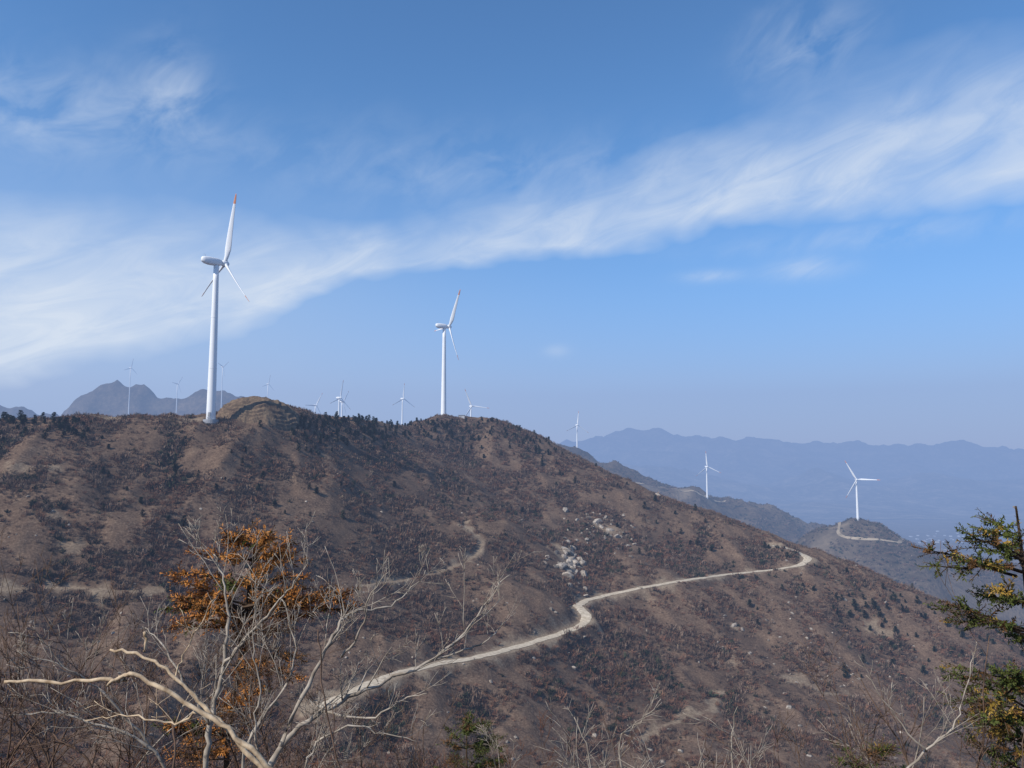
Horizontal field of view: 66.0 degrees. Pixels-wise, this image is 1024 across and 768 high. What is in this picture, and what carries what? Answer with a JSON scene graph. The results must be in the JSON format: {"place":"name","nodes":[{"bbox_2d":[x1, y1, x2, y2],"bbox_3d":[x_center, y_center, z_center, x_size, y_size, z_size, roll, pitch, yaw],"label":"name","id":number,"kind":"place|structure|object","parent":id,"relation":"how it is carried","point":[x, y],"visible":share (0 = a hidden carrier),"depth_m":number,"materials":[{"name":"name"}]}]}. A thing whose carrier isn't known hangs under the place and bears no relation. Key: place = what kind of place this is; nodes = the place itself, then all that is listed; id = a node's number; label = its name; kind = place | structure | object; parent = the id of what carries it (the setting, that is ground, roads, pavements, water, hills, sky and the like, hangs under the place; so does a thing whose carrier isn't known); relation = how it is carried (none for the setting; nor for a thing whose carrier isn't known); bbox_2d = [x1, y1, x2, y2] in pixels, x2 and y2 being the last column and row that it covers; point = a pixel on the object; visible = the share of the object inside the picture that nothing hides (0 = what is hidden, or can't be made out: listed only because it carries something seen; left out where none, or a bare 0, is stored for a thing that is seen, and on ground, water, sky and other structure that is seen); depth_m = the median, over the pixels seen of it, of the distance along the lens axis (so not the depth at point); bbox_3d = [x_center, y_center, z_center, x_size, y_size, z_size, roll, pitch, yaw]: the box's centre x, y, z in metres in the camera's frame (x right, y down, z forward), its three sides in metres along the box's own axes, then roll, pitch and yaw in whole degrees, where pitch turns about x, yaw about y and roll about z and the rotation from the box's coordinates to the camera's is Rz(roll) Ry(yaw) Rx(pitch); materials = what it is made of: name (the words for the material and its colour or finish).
{"place":"outdoors","nodes":[
{"label":"outdoors","id":0,"kind":"place"},
{"bbox_2d":[0,408,1023,767],"bbox_3d":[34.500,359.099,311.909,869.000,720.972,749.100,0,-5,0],"label":"hillside ground","id":1,"kind":"structure","parent":0,"point":[322,504],"depth_m":297.99,"materials":[{"name":"soil"}]},
{"bbox_2d":[0,573,141,767],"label":"bare shrub","id":2,"kind":"object","parent":1,"relation":"on","point":[12,754],"visible":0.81,"depth_m":4.47,"materials":[{"name":"brown plant"}]},
{"bbox_2d":[4,599,273,767],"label":"broken branch","id":3,"kind":"object","parent":1,"relation":"on","point":[244,746],"visible":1,"depth_m":3.58,"materials":[{"name":"beige wood"}]},
{"bbox_2d":[0,526,300,767],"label":"bare shrub","id":4,"kind":"object","parent":1,"relation":"on","point":[97,708],"visible":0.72,"depth_m":5.28,"materials":[{"name":"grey plant"}]},
{"bbox_2d":[0,604,353,767],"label":"bare shrub","id":5,"kind":"object","parent":1,"relation":"on","point":[128,752],"visible":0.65,"depth_m":5.50,"materials":[{"name":"grey plant"}]},
{"bbox_2d":[201,194,248,424],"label":"wind turbine","id":6,"kind":"object","parent":1,"relation":"on","point":[216,263],"visible":0.98,"depth_m":366.06,"materials":[{"name":"white paint"}]},
{"bbox_2d":[134,598,370,767],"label":"bare shrub","id":7,"kind":"object","parent":1,"relation":"on","point":[249,724],"visible":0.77,"depth_m":5.61,"materials":[{"name":"grey plant"}]},
{"bbox_2d":[151,518,362,767],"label":"dying conifer sapling","id":8,"kind":"object","parent":1,"relation":"on","point":[200,601],"visible":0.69,"depth_m":6.74,"materials":[{"name":"orange plant"}]},
{"bbox_2d":[216,396,300,430],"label":"terraced mound","id":9,"kind":"object","parent":1,"relation":"on","point":[265,413],"visible":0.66,"depth_m":375.56,"materials":[{"name":"soil"}]},
{"bbox_2d":[0,503,542,767],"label":"bare tree","id":10,"kind":"object","parent":1,"relation":"on","point":[286,738],"visible":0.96,"depth_m":4.37,"materials":[{"name":"grey plant"}]},
{"bbox_2d":[251,668,462,767],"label":"bare shrub","id":11,"kind":"object","parent":1,"relation":"on","point":[372,739],"visible":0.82,"depth_m":6.43,"materials":[{"name":"grey plant"}]},
{"bbox_2d":[435,290,459,414],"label":"wind turbine","id":12,"kind":"object","parent":1,"relation":"on","point":[441,326],"visible":0.89,"depth_m":596.71,"materials":[{"name":"white paint"}]},
{"bbox_2d":[429,710,511,767],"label":"conifer sapling","id":13,"kind":"object","parent":1,"relation":"on","point":[467,727],"visible":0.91,"depth_m":10.57,"materials":[{"name":"green plant"}]},
{"bbox_2d":[389,711,574,767],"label":"bare shrub","id":14,"kind":"object","parent":1,"relation":"on","point":[510,766],"visible":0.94,"depth_m":6.90,"materials":[{"name":"grey plant"}]},
{"bbox_2d":[0,739,1013,767],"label":"undergrowth thicket","id":15,"kind":"object","parent":1,"relation":"on","point":[312,766],"visible":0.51,"depth_m":27.93,"materials":[{"name":"brown plant"}]},
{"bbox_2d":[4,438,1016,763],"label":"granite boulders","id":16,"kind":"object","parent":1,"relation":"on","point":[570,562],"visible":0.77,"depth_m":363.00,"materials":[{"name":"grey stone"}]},
{"bbox_2d":[0,397,1023,767],"bbox_3d":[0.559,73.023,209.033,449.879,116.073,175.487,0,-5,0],"label":"hillside brush","id":17,"kind":"object","parent":1,"relation":"on","point":[468,700],"visible":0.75,"depth_m":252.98,"materials":[{"name":"brown plant"}]},
{"bbox_2d":[0,410,1023,696],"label":"ridge pine trees","id":18,"kind":"object","parent":1,"relation":"on","point":[298,448],"visible":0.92,"depth_m":390.92,"materials":[{"name":"green plant"}]},
{"bbox_2d":[525,722,595,767],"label":"bare shrub","id":19,"kind":"object","parent":1,"relation":"on","point":[557,755],"visible":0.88,"depth_m":6.52,"materials":[{"name":"grey plant"}]},
{"bbox_2d":[521,654,668,767],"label":"bare shrub","id":20,"kind":"object","parent":1,"relation":"on","point":[631,737],"visible":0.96,"depth_m":5.02,"materials":[{"name":"grey plant"}]},
{"bbox_2d":[541,717,654,767],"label":"bare shrub","id":21,"kind":"object","parent":1,"relation":"on","point":[650,759],"visible":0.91,"depth_m":5.22,"materials":[{"name":"grey plant"}]},
{"bbox_2d":[610,713,774,767],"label":"bare shrub","id":22,"kind":"object","parent":1,"relation":"on","point":[764,750],"visible":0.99,"depth_m":4.55,"materials":[{"name":"grey plant"}]},
{"bbox_2d":[554,642,986,767],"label":"bare sapling","id":23,"kind":"object","parent":1,"relation":"on","point":[938,739],"visible":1,"depth_m":4.81,"materials":[{"name":"grey plant"}]},
{"bbox_2d":[667,711,873,767],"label":"bare shrub","id":24,"kind":"object","parent":1,"relation":"on","point":[705,734],"visible":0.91,"depth_m":5.41,"materials":[{"name":"grey plant"}]},
{"bbox_2d":[790,630,945,767],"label":"bare shrub","id":25,"kind":"object","parent":1,"relation":"on","point":[862,752],"visible":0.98,"depth_m":5.54,"materials":[{"name":"brown plant"}]},
{"bbox_2d":[827,734,917,767],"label":"conifer sapling","id":26,"kind":"object","parent":1,"relation":"on","point":[878,748],"visible":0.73,"depth_m":7.65,"materials":[{"name":"green plant"}]},
{"bbox_2d":[801,543,1023,767],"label":"bare shrub","id":27,"kind":"object","parent":1,"relation":"on","point":[979,760],"visible":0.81,"depth_m":5.06,"materials":[{"name":"grey plant"}]},
{"bbox_2d":[911,506,1023,767],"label":"conifer sapling","id":28,"kind":"object","parent":1,"relation":"on","point":[1001,718],"visible":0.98,"depth_m":5.05,"materials":[{"name":"green plant"}]},
{"bbox_2d":[0,380,1023,632],"bbox_3d":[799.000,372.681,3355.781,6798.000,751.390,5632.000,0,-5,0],"label":"distant hills","id":29,"kind":"structure","parent":0,"point":[114,398],"depth_m":1779.42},
{"bbox_2d":[125,361,137,413],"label":"wind turbine","id":30,"kind":"object","parent":29,"relation":"on","point":[129,384],"visible":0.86,"depth_m":2911.89,"materials":[{"name":"white paint"}]},
{"bbox_2d":[172,378,181,412],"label":"wind turbine","id":31,"kind":"object","parent":29,"relation":"on","point":[176,397],"visible":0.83,"depth_m":2907.88,"materials":[{"name":"white paint"}]},
{"bbox_2d":[220,364,225,407],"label":"wind turbine","id":32,"kind":"object","parent":29,"relation":"on","point":[222,381],"visible":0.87,"depth_m":2912.00,"materials":[{"name":"white paint"}]},
{"bbox_2d":[308,394,321,413],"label":"wind turbine","id":33,"kind":"object","parent":29,"relation":"on","point":[316,405],"visible":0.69,"depth_m":1854.73,"materials":[{"name":"white paint"}]},
{"bbox_2d":[331,380,350,415],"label":"wind turbine","id":34,"kind":"object","parent":29,"relation":"on","point":[338,398],"visible":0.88,"depth_m":1504.35,"materials":[{"name":"white paint"}]},
{"bbox_2d":[340,391,348,416],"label":"wind turbine","id":35,"kind":"object","parent":29,"relation":"on","point":[341,401],"visible":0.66,"depth_m":1753.14,"materials":[{"name":"white paint"}]},
{"bbox_2d":[393,383,413,423],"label":"wind turbine","id":36,"kind":"object","parent":29,"relation":"on","point":[402,405],"visible":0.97,"depth_m":1754.32,"materials":[{"name":"white paint"}]},
{"bbox_2d":[465,390,485,416],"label":"wind turbine","id":37,"kind":"object","parent":29,"relation":"on","point":[470,409],"visible":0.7,"depth_m":1451.93,"materials":[{"name":"white paint"}]},
{"bbox_2d":[567,411,586,447],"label":"wind turbine","id":38,"kind":"object","parent":29,"relation":"on","point":[577,431],"visible":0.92,"depth_m":1959.61,"materials":[{"name":"white paint"}]},
{"bbox_2d":[699,456,719,498],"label":"wind turbine","id":39,"kind":"object","parent":29,"relation":"on","point":[707,477],"visible":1,"depth_m":1740.31,"materials":[{"name":"white paint"}]},
{"bbox_2d":[556,443,1023,626],"bbox_3d":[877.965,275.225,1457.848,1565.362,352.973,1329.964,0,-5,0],"label":"distant woods","id":40,"kind":"object","parent":29,"relation":"on","point":[890,549],"visible":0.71,"depth_m":1224.91,"materials":[{"name":"brown plant"}]},
{"bbox_2d":[845,461,875,520],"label":"wind turbine","id":41,"kind":"object","parent":29,"relation":"on","point":[857,508],"visible":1,"depth_m":1260.99,"materials":[{"name":"white paint"}]},
{"bbox_2d":[909,530,1002,542],"bbox_3d":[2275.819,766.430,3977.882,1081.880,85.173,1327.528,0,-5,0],"label":"distant village","id":42,"kind":"object","parent":29,"relation":"on","point":[938,540],"visible":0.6,"depth_m":4178.01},
{"bbox_2d":[0,0,1023,449],"label":"sky","id":43,"kind":"structure","parent":0,"point":[793,221],"materials":[{"name":"blue"}]},
{"bbox_2d":[316,545,811,707],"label":"dirt road","id":44,"kind":"structure","parent":0,"point":[586,616],"depth_m":293.14,"materials":[{"name":"beige soil"}]},
{"bbox_2d":[636,482,725,501],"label":"distant road","id":45,"kind":"structure","parent":0,"point":[690,490],"depth_m":1724.14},
{"bbox_2d":[559,428,1023,519],"bbox_3d":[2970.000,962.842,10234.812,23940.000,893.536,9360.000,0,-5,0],"label":"distant mountains","id":46,"kind":"structure","parent":0,"point":[960,480],"depth_m":9343.75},
{"bbox_2d":[832,522,948,550],"bbox_3d":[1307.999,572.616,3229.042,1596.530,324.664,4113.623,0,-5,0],"label":"distant road","id":47,"kind":"structure","parent":0,"point":[854,538],"depth_m":1212.30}
]}

